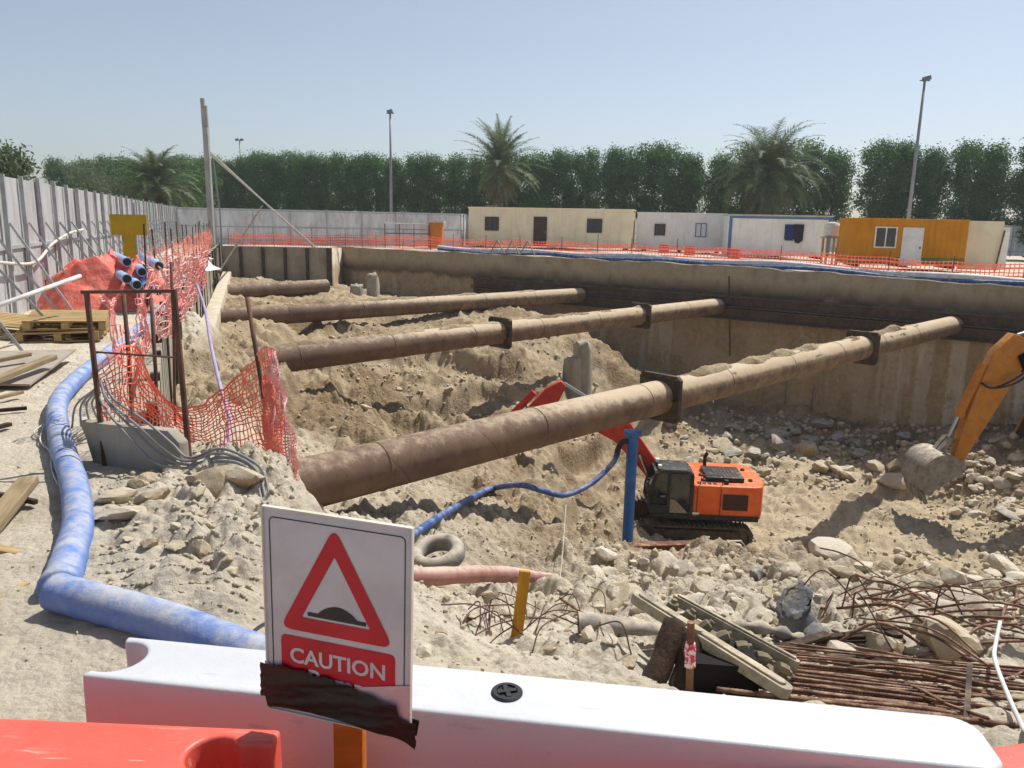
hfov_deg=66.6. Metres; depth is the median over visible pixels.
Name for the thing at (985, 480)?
boulder
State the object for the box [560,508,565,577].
string line
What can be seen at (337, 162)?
columnar tree
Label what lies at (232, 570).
boulder
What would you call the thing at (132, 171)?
columnar tree
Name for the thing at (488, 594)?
boulder
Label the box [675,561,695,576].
boulder
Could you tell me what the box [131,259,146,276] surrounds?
drain pipe
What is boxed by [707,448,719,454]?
boulder
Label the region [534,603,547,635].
tie wire
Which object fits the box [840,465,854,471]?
boulder
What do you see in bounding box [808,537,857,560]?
boulder
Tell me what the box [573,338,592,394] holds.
pile stub
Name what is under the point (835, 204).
columnar tree
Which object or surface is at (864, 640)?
timber strip
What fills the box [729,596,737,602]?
boulder
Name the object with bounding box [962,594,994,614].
boulder
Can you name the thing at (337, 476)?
strut tube
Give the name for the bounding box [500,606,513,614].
boulder
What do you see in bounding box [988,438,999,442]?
boulder
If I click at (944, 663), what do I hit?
rebar
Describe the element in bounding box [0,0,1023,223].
sky
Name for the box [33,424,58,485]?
wire
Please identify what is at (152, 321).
rod post
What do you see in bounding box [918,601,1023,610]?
loose bar
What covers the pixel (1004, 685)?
white pipe
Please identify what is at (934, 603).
loose bar
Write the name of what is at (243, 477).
boulder
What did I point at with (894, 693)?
rebar
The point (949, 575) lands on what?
boulder
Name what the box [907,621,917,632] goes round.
boulder
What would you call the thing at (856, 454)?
boulder
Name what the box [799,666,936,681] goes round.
rebar
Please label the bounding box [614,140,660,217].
columnar tree
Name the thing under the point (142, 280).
drain pipe
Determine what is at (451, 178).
columnar tree
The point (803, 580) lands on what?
boulder
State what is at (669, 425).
boulder
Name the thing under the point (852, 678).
rebar
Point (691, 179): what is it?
columnar tree
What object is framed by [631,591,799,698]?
steel rack
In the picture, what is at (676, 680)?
dark stump
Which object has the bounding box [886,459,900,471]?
boulder
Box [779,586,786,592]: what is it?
boulder
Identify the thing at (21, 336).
pallet
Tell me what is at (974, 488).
boulder
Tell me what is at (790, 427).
boulder
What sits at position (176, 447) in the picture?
cable
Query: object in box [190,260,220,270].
plastic scrap
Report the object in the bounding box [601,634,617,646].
boulder
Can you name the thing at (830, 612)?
loose bar
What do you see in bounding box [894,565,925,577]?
bent bar
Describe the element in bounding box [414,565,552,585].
red pipe
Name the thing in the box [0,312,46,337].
pallet
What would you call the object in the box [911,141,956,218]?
columnar tree
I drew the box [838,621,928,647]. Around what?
loose bar
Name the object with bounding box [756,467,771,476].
boulder
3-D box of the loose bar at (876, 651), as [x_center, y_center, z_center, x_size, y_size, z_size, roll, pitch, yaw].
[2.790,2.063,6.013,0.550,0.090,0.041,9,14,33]
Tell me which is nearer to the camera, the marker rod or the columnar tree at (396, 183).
the marker rod
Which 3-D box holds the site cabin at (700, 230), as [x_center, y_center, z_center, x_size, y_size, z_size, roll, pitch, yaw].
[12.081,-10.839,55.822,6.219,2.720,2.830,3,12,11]
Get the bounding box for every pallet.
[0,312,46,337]
[14,324,108,342]
[21,310,108,330]
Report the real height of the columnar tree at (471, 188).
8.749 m
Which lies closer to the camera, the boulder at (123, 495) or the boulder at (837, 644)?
the boulder at (123, 495)
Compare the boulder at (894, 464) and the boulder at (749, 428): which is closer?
the boulder at (894, 464)
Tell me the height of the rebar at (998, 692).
0.174 m
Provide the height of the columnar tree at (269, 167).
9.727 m
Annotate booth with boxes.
[426,221,444,247]
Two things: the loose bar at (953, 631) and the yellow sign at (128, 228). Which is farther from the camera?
the yellow sign at (128, 228)
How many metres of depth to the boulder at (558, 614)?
6.62 m
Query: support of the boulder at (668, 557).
on the ground
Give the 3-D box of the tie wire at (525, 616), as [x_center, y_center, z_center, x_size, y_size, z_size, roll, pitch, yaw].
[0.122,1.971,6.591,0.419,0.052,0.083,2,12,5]
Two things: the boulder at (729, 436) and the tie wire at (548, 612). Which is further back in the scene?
the boulder at (729, 436)
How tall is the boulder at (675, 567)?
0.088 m
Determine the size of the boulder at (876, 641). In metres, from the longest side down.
0.340 x 0.275 x 0.243 m
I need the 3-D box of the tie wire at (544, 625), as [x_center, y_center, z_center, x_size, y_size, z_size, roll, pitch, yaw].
[0.279,1.740,5.614,0.043,0.094,0.662,7,13,28]
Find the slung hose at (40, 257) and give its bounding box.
[0,228,83,265]
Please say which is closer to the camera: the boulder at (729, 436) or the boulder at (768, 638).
the boulder at (768, 638)
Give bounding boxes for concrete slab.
[79,419,189,471]
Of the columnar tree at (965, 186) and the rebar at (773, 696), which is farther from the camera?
the columnar tree at (965, 186)
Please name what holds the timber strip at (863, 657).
on the ground
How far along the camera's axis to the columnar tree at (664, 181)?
70.26 m
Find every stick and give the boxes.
[0,406,26,411]
[0,422,11,428]
[0,492,37,504]
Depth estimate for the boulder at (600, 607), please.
7.59 m
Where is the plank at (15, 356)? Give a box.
[0,352,31,361]
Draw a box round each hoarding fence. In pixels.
[0,174,192,349]
[175,207,1023,256]
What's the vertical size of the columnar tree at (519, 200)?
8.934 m
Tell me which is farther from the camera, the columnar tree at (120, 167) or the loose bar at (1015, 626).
the columnar tree at (120, 167)
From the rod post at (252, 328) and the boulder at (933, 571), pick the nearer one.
the rod post at (252, 328)
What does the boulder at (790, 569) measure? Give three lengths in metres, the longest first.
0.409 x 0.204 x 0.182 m
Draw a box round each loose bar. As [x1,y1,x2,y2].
[820,587,889,622]
[820,589,904,609]
[826,680,989,719]
[831,629,908,660]
[836,603,924,622]
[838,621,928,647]
[843,665,1002,689]
[844,599,962,619]
[849,645,913,657]
[851,588,994,609]
[858,617,990,667]
[859,615,980,656]
[863,597,991,632]
[869,676,943,702]
[882,624,965,656]
[885,593,959,622]
[892,602,908,614]
[901,671,981,692]
[912,663,1017,669]
[913,639,1023,657]
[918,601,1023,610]
[952,615,1013,619]
[960,625,1023,634]
[963,615,1023,627]
[969,622,1017,634]
[971,612,996,627]
[975,618,1023,630]
[977,582,1023,595]
[1004,636,1023,639]
[1005,670,1023,681]
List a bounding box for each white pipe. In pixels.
[0,274,81,306]
[992,620,1023,729]
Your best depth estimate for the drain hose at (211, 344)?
9.10 m
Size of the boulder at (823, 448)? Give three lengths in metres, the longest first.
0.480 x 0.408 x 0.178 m
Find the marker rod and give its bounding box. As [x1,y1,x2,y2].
[684,620,695,691]
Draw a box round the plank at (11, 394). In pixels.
[0,390,23,398]
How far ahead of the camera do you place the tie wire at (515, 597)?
7.67 m
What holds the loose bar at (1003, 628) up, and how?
on the ground
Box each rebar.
[717,686,953,714]
[759,685,959,705]
[759,686,812,695]
[762,687,972,709]
[772,660,1023,686]
[773,660,1023,689]
[776,645,1023,668]
[781,648,1023,678]
[788,681,1023,712]
[789,679,1023,701]
[790,642,1021,672]
[791,670,1018,694]
[791,695,975,716]
[792,651,1023,680]
[792,669,996,695]
[792,676,1006,706]
[792,687,963,712]
[793,654,1021,674]
[795,673,1013,701]
[796,653,1023,683]
[796,656,1023,677]
[797,658,972,677]
[797,682,1008,703]
[798,667,1023,690]
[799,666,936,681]
[802,669,1005,696]
[865,708,990,718]
[919,713,1019,727]
[933,684,1020,693]
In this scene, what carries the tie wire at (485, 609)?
on the ground
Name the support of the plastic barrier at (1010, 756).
on the ground
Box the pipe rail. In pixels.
[384,223,428,247]
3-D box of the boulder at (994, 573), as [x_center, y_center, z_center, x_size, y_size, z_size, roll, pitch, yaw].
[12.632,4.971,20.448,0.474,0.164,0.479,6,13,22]
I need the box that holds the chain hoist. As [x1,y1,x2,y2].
[724,276,733,355]
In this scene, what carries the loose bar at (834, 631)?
on the ground
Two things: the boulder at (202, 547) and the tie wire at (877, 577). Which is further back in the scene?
the tie wire at (877, 577)
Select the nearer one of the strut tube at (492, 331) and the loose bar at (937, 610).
the loose bar at (937, 610)
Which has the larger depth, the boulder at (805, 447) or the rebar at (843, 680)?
the boulder at (805, 447)
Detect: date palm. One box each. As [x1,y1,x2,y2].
[101,145,205,207]
[450,114,555,206]
[702,119,835,214]
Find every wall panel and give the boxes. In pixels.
[957,221,1005,271]
[998,227,1010,269]
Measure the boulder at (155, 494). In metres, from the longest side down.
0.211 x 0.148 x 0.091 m
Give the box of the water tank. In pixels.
[820,221,839,264]
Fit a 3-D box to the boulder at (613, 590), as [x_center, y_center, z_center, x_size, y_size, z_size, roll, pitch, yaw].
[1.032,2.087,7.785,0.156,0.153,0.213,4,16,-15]
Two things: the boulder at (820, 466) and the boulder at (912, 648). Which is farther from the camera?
the boulder at (820, 466)
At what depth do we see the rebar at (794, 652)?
5.35 m
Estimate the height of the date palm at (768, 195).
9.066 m
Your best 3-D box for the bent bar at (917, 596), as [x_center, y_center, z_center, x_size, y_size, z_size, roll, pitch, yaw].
[4.153,2.324,8.274,0.135,1.069,3.752,3,12,8]
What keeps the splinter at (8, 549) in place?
on the ground
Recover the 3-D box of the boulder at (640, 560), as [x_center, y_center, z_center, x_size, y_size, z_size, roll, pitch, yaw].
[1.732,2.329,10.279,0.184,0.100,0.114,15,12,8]
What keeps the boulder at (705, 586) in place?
on the ground
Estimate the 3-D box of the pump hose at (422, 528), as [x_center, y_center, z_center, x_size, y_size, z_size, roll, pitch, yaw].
[-0.406,1.831,12.970,1.837,1.573,8.104,7,13,26]
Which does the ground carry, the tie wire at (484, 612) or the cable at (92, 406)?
the tie wire at (484, 612)
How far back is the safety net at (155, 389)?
5.85 m
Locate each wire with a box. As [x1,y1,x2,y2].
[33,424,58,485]
[253,622,264,630]
[441,603,523,635]
[461,604,513,624]
[465,610,503,630]
[468,601,480,629]
[475,596,497,633]
[475,616,545,635]
[485,603,491,636]
[488,597,513,620]
[489,606,493,635]
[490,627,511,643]
[498,592,539,609]
[501,593,512,622]
[502,614,550,618]
[523,609,577,630]
[527,601,535,625]
[531,610,571,652]
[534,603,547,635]
[552,614,578,625]
[555,593,580,611]
[590,586,605,613]
[596,621,631,653]
[803,570,863,612]
[820,593,833,619]
[837,580,918,598]
[841,574,873,606]
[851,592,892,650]
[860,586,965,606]
[863,576,890,583]
[885,581,910,597]
[891,581,944,595]
[933,583,962,615]
[935,584,964,599]
[962,578,1023,594]
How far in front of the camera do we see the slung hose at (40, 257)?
14.32 m
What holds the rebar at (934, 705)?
on the ground
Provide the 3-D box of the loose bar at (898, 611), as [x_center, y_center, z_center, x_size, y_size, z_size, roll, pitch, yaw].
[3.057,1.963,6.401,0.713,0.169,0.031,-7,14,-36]
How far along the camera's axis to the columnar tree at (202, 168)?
91.40 m
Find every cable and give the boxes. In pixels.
[71,389,93,428]
[79,391,93,426]
[85,394,94,418]
[91,395,96,418]
[99,380,265,496]
[99,396,261,497]
[100,382,265,490]
[103,378,269,491]
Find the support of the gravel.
on the ground
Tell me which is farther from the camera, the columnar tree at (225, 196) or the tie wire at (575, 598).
the columnar tree at (225, 196)
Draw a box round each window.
[485,217,498,230]
[587,219,601,232]
[654,224,665,235]
[695,223,706,236]
[873,227,897,247]
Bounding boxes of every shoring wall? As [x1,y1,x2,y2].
[134,243,221,427]
[221,246,332,285]
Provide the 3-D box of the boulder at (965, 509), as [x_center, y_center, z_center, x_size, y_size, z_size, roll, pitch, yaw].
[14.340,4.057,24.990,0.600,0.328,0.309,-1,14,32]
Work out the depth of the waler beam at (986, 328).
32.98 m
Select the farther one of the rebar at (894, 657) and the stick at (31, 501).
the rebar at (894, 657)
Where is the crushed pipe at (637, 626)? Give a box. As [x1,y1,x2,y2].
[577,611,661,636]
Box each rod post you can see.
[121,294,134,419]
[149,298,158,404]
[169,262,176,424]
[245,297,266,425]
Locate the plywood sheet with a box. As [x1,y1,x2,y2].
[0,349,75,385]
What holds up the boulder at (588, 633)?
on the ground
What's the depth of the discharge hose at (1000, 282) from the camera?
34.17 m
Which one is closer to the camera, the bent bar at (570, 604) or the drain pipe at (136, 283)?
the bent bar at (570, 604)
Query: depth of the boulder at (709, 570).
10.65 m
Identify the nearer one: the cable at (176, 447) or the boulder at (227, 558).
the boulder at (227, 558)
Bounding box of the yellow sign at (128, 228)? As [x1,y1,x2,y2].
[109,203,147,258]
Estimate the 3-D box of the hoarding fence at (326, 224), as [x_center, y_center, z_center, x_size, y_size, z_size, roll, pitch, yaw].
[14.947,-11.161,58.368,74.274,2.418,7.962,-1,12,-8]
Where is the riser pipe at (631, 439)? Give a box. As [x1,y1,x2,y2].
[614,429,641,541]
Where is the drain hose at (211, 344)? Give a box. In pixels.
[196,284,231,447]
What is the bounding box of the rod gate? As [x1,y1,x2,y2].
[80,289,191,465]
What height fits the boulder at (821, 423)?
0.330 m
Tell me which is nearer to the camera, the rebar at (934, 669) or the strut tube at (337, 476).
the rebar at (934, 669)
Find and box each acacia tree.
[0,139,47,181]
[55,153,130,196]
[98,151,152,199]
[160,154,225,207]
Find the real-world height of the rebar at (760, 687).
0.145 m
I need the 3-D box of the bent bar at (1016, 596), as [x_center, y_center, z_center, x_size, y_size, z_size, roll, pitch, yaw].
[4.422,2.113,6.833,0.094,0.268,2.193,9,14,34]
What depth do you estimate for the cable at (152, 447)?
5.07 m
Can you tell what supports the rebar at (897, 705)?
on the ground
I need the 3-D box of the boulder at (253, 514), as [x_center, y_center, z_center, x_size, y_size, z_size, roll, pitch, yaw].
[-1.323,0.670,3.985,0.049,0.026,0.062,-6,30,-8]
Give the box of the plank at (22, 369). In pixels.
[0,355,57,381]
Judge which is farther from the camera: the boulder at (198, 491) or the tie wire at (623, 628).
the tie wire at (623, 628)
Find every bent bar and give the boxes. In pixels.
[559,597,583,612]
[819,547,870,573]
[855,573,933,606]
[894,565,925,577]
[925,585,990,599]
[925,607,1016,615]
[942,585,1023,588]
[960,656,1023,669]
[974,622,1023,633]
[1000,595,1023,626]
[1011,587,1019,628]
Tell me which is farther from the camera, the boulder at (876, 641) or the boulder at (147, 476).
the boulder at (876, 641)
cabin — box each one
[468,207,635,250]
[636,212,725,252]
[722,214,832,258]
[836,218,970,268]
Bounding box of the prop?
[218,205,262,272]
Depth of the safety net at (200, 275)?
8.69 m
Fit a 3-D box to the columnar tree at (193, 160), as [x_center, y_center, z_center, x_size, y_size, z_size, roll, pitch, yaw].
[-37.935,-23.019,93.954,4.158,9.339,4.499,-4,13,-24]
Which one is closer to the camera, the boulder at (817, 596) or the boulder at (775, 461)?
the boulder at (817, 596)
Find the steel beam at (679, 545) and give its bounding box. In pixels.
[619,540,691,550]
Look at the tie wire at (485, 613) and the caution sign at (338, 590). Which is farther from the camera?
the tie wire at (485, 613)
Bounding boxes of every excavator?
[510,380,763,546]
[901,331,1023,503]
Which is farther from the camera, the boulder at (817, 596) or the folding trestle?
the folding trestle
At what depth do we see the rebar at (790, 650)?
5.75 m
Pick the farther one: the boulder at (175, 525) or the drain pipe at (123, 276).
the drain pipe at (123, 276)
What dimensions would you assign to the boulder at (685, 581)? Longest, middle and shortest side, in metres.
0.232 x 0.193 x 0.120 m
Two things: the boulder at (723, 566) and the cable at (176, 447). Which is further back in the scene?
the boulder at (723, 566)
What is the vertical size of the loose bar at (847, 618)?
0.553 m
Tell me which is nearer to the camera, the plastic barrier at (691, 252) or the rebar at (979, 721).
the rebar at (979, 721)
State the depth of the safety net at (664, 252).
37.97 m
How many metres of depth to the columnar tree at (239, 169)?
90.14 m
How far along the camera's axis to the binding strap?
4.56 m
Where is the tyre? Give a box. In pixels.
[414,533,464,566]
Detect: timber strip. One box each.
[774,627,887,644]
[779,630,831,651]
[782,637,905,643]
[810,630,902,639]
[834,656,874,665]
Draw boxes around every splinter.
[0,545,20,553]
[0,581,29,597]
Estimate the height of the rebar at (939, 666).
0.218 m
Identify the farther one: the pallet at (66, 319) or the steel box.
the pallet at (66, 319)
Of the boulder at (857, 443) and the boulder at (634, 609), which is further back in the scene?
the boulder at (857, 443)
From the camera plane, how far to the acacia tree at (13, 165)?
29.06 m
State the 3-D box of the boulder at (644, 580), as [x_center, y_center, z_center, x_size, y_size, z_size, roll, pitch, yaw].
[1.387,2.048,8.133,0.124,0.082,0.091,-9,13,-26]
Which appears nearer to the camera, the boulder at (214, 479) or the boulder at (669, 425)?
the boulder at (214, 479)
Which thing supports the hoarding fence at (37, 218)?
on the ground
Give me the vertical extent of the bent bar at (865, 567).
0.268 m
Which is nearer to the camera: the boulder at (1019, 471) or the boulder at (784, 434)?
the boulder at (1019, 471)
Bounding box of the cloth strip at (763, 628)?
[713,618,804,640]
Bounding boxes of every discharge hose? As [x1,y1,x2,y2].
[37,287,265,650]
[437,245,1023,285]
[437,248,1023,285]
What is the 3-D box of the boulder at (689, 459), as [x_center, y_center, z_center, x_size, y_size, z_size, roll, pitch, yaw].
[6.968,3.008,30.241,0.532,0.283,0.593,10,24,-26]
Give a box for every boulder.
[94,487,137,503]
[94,505,146,520]
[120,543,127,548]
[121,536,133,541]
[127,478,144,488]
[133,487,170,504]
[138,472,156,482]
[140,538,157,549]
[164,540,186,550]
[170,522,180,529]
[185,465,233,497]
[190,486,205,496]
[194,539,210,555]
[222,555,234,562]
[223,566,238,575]
[225,466,264,488]
[250,512,257,518]
[360,404,371,410]
[415,644,431,657]
[439,629,447,634]
[444,386,453,393]
[444,594,450,599]
[483,590,494,597]
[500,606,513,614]
[543,646,556,652]
[552,613,565,620]
[561,587,569,592]
[564,628,574,631]
[581,625,596,641]
[588,565,605,578]
[592,582,642,612]
[593,546,617,560]
[594,604,604,610]
[601,567,616,575]
[601,577,609,582]
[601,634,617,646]
[607,584,618,598]
[608,575,615,579]
[618,652,636,668]
[629,560,638,565]
[629,605,644,613]
[631,577,640,584]
[636,557,649,563]
[640,577,650,584]
[659,550,677,564]
[663,422,678,427]
[672,564,678,569]
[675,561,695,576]
[677,577,693,586]
[680,434,688,439]
[683,456,698,462]
[688,592,704,603]
[694,579,716,593]
[705,567,713,572]
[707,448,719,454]
[711,437,732,454]
[719,564,729,569]
[722,423,733,429]
[722,431,734,441]
[724,445,742,458]
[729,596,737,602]
[738,463,752,468]
[745,426,754,430]
[745,447,760,458]
[745,607,773,623]
[749,564,762,581]
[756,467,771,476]
[759,453,769,459]
[761,585,772,597]
[762,598,767,603]
[762,636,772,641]
[765,428,790,438]
[769,600,775,608]
[770,431,793,452]
[772,457,780,464]
[775,451,786,457]
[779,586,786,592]
[780,562,800,577]
[787,424,794,430]
[788,427,800,434]
[795,440,818,455]
[798,457,807,461]
[799,435,819,444]
[801,578,809,585]
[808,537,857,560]
[811,418,832,427]
[812,460,828,473]
[813,593,822,598]
[818,446,827,451]
[823,640,858,656]
[824,459,835,471]
[827,430,843,440]
[827,565,860,582]
[829,465,841,475]
[832,435,845,442]
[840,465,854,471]
[840,470,862,481]
[845,438,862,447]
[851,449,862,458]
[853,561,873,572]
[861,630,903,658]
[867,459,884,472]
[871,628,884,632]
[876,473,905,489]
[876,613,897,628]
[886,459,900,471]
[888,591,903,599]
[892,603,906,615]
[895,432,913,441]
[904,634,935,659]
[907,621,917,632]
[910,589,940,600]
[916,615,985,660]
[917,561,930,573]
[929,567,937,575]
[933,598,966,622]
[939,567,967,584]
[940,585,970,602]
[947,507,962,515]
[951,654,977,662]
[957,507,969,511]
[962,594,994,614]
[963,499,980,506]
[965,468,973,472]
[966,473,980,479]
[967,574,983,586]
[968,484,980,492]
[968,510,981,517]
[975,476,992,484]
[982,634,994,640]
[983,455,995,465]
[983,553,1019,574]
[983,568,1003,576]
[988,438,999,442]
[988,604,1021,615]
[992,476,1011,488]
[995,504,1021,520]
[1001,591,1011,597]
[1005,471,1022,479]
[1005,571,1023,580]
[1006,497,1015,502]
[1006,507,1015,510]
[1007,453,1023,461]
[1011,467,1023,477]
[1015,508,1023,517]
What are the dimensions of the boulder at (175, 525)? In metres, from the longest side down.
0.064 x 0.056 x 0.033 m
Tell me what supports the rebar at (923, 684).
on the ground
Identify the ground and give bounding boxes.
[0,244,1023,747]
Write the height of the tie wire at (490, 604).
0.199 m
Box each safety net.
[91,345,283,451]
[98,248,208,365]
[141,220,212,305]
[227,227,1023,277]
[262,376,283,455]
[265,346,298,481]
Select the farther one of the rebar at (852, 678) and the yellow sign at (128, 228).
the yellow sign at (128, 228)
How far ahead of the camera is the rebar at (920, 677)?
5.23 m
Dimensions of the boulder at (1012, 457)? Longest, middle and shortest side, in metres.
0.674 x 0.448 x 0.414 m
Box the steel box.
[683,641,758,697]
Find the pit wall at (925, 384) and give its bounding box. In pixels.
[333,246,1023,428]
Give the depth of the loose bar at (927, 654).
6.05 m
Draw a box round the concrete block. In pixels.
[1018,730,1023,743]
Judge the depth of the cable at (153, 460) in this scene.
5.04 m
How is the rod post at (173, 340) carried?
on the ground
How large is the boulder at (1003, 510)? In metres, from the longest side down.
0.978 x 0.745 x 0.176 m
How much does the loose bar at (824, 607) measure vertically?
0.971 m
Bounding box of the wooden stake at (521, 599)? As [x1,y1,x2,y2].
[511,570,530,637]
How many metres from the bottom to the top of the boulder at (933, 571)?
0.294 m
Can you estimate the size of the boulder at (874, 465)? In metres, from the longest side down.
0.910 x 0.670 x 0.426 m
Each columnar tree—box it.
[39,155,64,185]
[55,160,78,188]
[70,155,94,188]
[85,156,111,187]
[92,154,117,192]
[111,156,133,195]
[123,160,143,195]
[166,151,192,206]
[182,155,204,207]
[192,152,221,207]
[213,156,240,208]
[226,151,259,208]
[238,149,269,208]
[255,150,287,209]
[267,147,306,209]
[281,149,324,210]
[305,151,335,210]
[324,149,353,210]
[339,150,372,210]
[355,150,387,211]
[376,153,409,211]
[394,151,429,212]
[414,149,447,212]
[436,151,471,213]
[456,155,488,214]
[479,148,514,206]
[503,151,534,207]
[520,148,560,207]
[542,146,583,207]
[567,146,606,208]
[593,142,635,208]
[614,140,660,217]
[638,138,690,212]
[671,149,710,212]
[695,148,734,213]
[718,141,763,213]
[758,140,797,214]
[786,137,831,215]
[807,145,860,221]
[847,134,908,217]
[881,134,928,218]
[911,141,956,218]
[940,135,1002,220]
[967,137,1018,224]
[1000,137,1023,256]
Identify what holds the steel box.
on the ground
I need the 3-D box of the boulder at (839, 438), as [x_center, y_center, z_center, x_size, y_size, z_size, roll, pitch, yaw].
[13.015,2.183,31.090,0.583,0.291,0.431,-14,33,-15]
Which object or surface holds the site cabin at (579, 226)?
on the ground
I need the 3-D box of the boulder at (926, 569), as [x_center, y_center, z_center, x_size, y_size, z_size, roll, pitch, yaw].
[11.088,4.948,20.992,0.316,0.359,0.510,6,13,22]
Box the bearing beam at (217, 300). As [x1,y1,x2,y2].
[202,272,230,329]
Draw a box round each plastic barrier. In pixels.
[0,719,281,767]
[83,638,1002,767]
[659,244,668,252]
[684,246,694,254]
[729,248,739,257]
[992,743,1023,767]
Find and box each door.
[533,217,546,245]
[899,227,924,265]
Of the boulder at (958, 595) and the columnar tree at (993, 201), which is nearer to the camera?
the boulder at (958, 595)
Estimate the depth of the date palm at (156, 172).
57.48 m
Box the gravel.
[0,298,1023,731]
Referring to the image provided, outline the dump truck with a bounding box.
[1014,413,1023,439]
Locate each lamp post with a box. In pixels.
[235,138,243,156]
[386,109,393,211]
[906,75,931,218]
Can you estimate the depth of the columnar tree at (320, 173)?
85.62 m
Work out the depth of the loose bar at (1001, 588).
8.98 m
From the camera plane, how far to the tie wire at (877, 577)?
9.38 m
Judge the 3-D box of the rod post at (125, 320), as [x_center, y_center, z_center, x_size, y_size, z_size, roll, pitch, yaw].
[-3.005,-0.028,6.135,0.044,1.345,0.246,-3,12,-21]
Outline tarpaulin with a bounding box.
[37,249,188,311]
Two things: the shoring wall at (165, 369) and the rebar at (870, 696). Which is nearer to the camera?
the rebar at (870, 696)
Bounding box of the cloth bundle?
[775,582,825,635]
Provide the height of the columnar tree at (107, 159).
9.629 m
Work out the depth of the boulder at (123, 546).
3.86 m
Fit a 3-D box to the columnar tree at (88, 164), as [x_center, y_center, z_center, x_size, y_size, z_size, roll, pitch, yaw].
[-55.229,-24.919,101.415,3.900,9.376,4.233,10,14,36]
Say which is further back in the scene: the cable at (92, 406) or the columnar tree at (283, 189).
the columnar tree at (283, 189)
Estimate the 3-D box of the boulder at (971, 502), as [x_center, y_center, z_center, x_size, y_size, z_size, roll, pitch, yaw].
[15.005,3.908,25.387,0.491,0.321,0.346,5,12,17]
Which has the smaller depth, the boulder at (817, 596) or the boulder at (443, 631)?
the boulder at (443, 631)
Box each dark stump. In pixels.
[642,616,686,683]
[668,628,702,691]
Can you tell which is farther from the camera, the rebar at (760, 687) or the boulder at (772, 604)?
the boulder at (772, 604)
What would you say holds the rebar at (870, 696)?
on the rebar at (760, 687)
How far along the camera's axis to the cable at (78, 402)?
5.79 m
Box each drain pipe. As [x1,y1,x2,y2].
[106,250,131,266]
[115,269,131,283]
[129,275,141,289]
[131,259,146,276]
[139,253,163,270]
[140,276,152,288]
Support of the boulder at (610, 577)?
on the ground
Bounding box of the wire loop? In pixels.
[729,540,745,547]
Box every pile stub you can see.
[350,283,363,295]
[367,272,379,296]
[562,355,581,397]
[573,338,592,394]
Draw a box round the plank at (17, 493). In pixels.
[0,476,38,532]
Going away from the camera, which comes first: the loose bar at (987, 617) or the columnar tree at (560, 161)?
the loose bar at (987, 617)
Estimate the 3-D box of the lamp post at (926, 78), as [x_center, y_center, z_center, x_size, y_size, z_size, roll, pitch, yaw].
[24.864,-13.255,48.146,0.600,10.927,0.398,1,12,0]
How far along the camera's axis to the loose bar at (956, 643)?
5.78 m
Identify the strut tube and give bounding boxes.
[215,279,329,296]
[220,288,585,323]
[232,298,727,371]
[290,316,963,506]
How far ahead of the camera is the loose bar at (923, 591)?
7.75 m
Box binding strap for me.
[963,663,972,717]
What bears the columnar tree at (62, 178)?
on the ground
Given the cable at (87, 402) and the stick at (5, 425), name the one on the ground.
the stick at (5, 425)
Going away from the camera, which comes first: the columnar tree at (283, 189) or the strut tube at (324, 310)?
the strut tube at (324, 310)
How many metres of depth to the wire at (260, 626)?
3.18 m
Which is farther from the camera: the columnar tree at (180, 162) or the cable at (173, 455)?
the columnar tree at (180, 162)
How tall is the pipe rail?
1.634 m
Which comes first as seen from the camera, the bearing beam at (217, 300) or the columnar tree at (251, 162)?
the bearing beam at (217, 300)
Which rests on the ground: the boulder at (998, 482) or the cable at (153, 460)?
the boulder at (998, 482)
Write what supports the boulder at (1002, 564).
on the ground
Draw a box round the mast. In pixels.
[200,98,316,247]
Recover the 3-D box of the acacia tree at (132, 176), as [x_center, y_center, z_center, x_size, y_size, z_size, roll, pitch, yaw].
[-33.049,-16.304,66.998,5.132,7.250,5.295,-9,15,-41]
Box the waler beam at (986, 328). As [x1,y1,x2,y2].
[471,277,1023,343]
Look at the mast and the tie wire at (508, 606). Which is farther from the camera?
the mast
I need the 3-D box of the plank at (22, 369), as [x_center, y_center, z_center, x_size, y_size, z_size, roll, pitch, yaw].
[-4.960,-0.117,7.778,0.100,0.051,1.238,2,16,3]
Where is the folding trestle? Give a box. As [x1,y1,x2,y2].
[490,240,534,255]
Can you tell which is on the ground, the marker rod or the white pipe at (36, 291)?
the marker rod
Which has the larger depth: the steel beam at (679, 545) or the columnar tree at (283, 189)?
the columnar tree at (283, 189)
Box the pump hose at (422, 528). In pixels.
[414,453,618,538]
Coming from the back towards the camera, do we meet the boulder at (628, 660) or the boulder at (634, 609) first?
the boulder at (634, 609)
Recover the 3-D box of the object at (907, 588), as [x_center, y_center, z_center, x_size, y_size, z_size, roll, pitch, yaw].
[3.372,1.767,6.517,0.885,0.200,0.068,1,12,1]
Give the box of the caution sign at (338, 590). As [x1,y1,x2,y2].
[260,504,418,767]
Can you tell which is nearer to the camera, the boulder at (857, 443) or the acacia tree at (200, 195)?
the boulder at (857, 443)
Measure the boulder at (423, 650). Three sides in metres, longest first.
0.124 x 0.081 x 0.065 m
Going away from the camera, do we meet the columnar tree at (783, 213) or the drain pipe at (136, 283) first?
the drain pipe at (136, 283)
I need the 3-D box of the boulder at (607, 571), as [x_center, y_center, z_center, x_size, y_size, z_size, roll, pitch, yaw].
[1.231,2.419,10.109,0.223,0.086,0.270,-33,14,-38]
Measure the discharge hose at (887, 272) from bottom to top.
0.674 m
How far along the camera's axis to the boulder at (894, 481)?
26.72 m

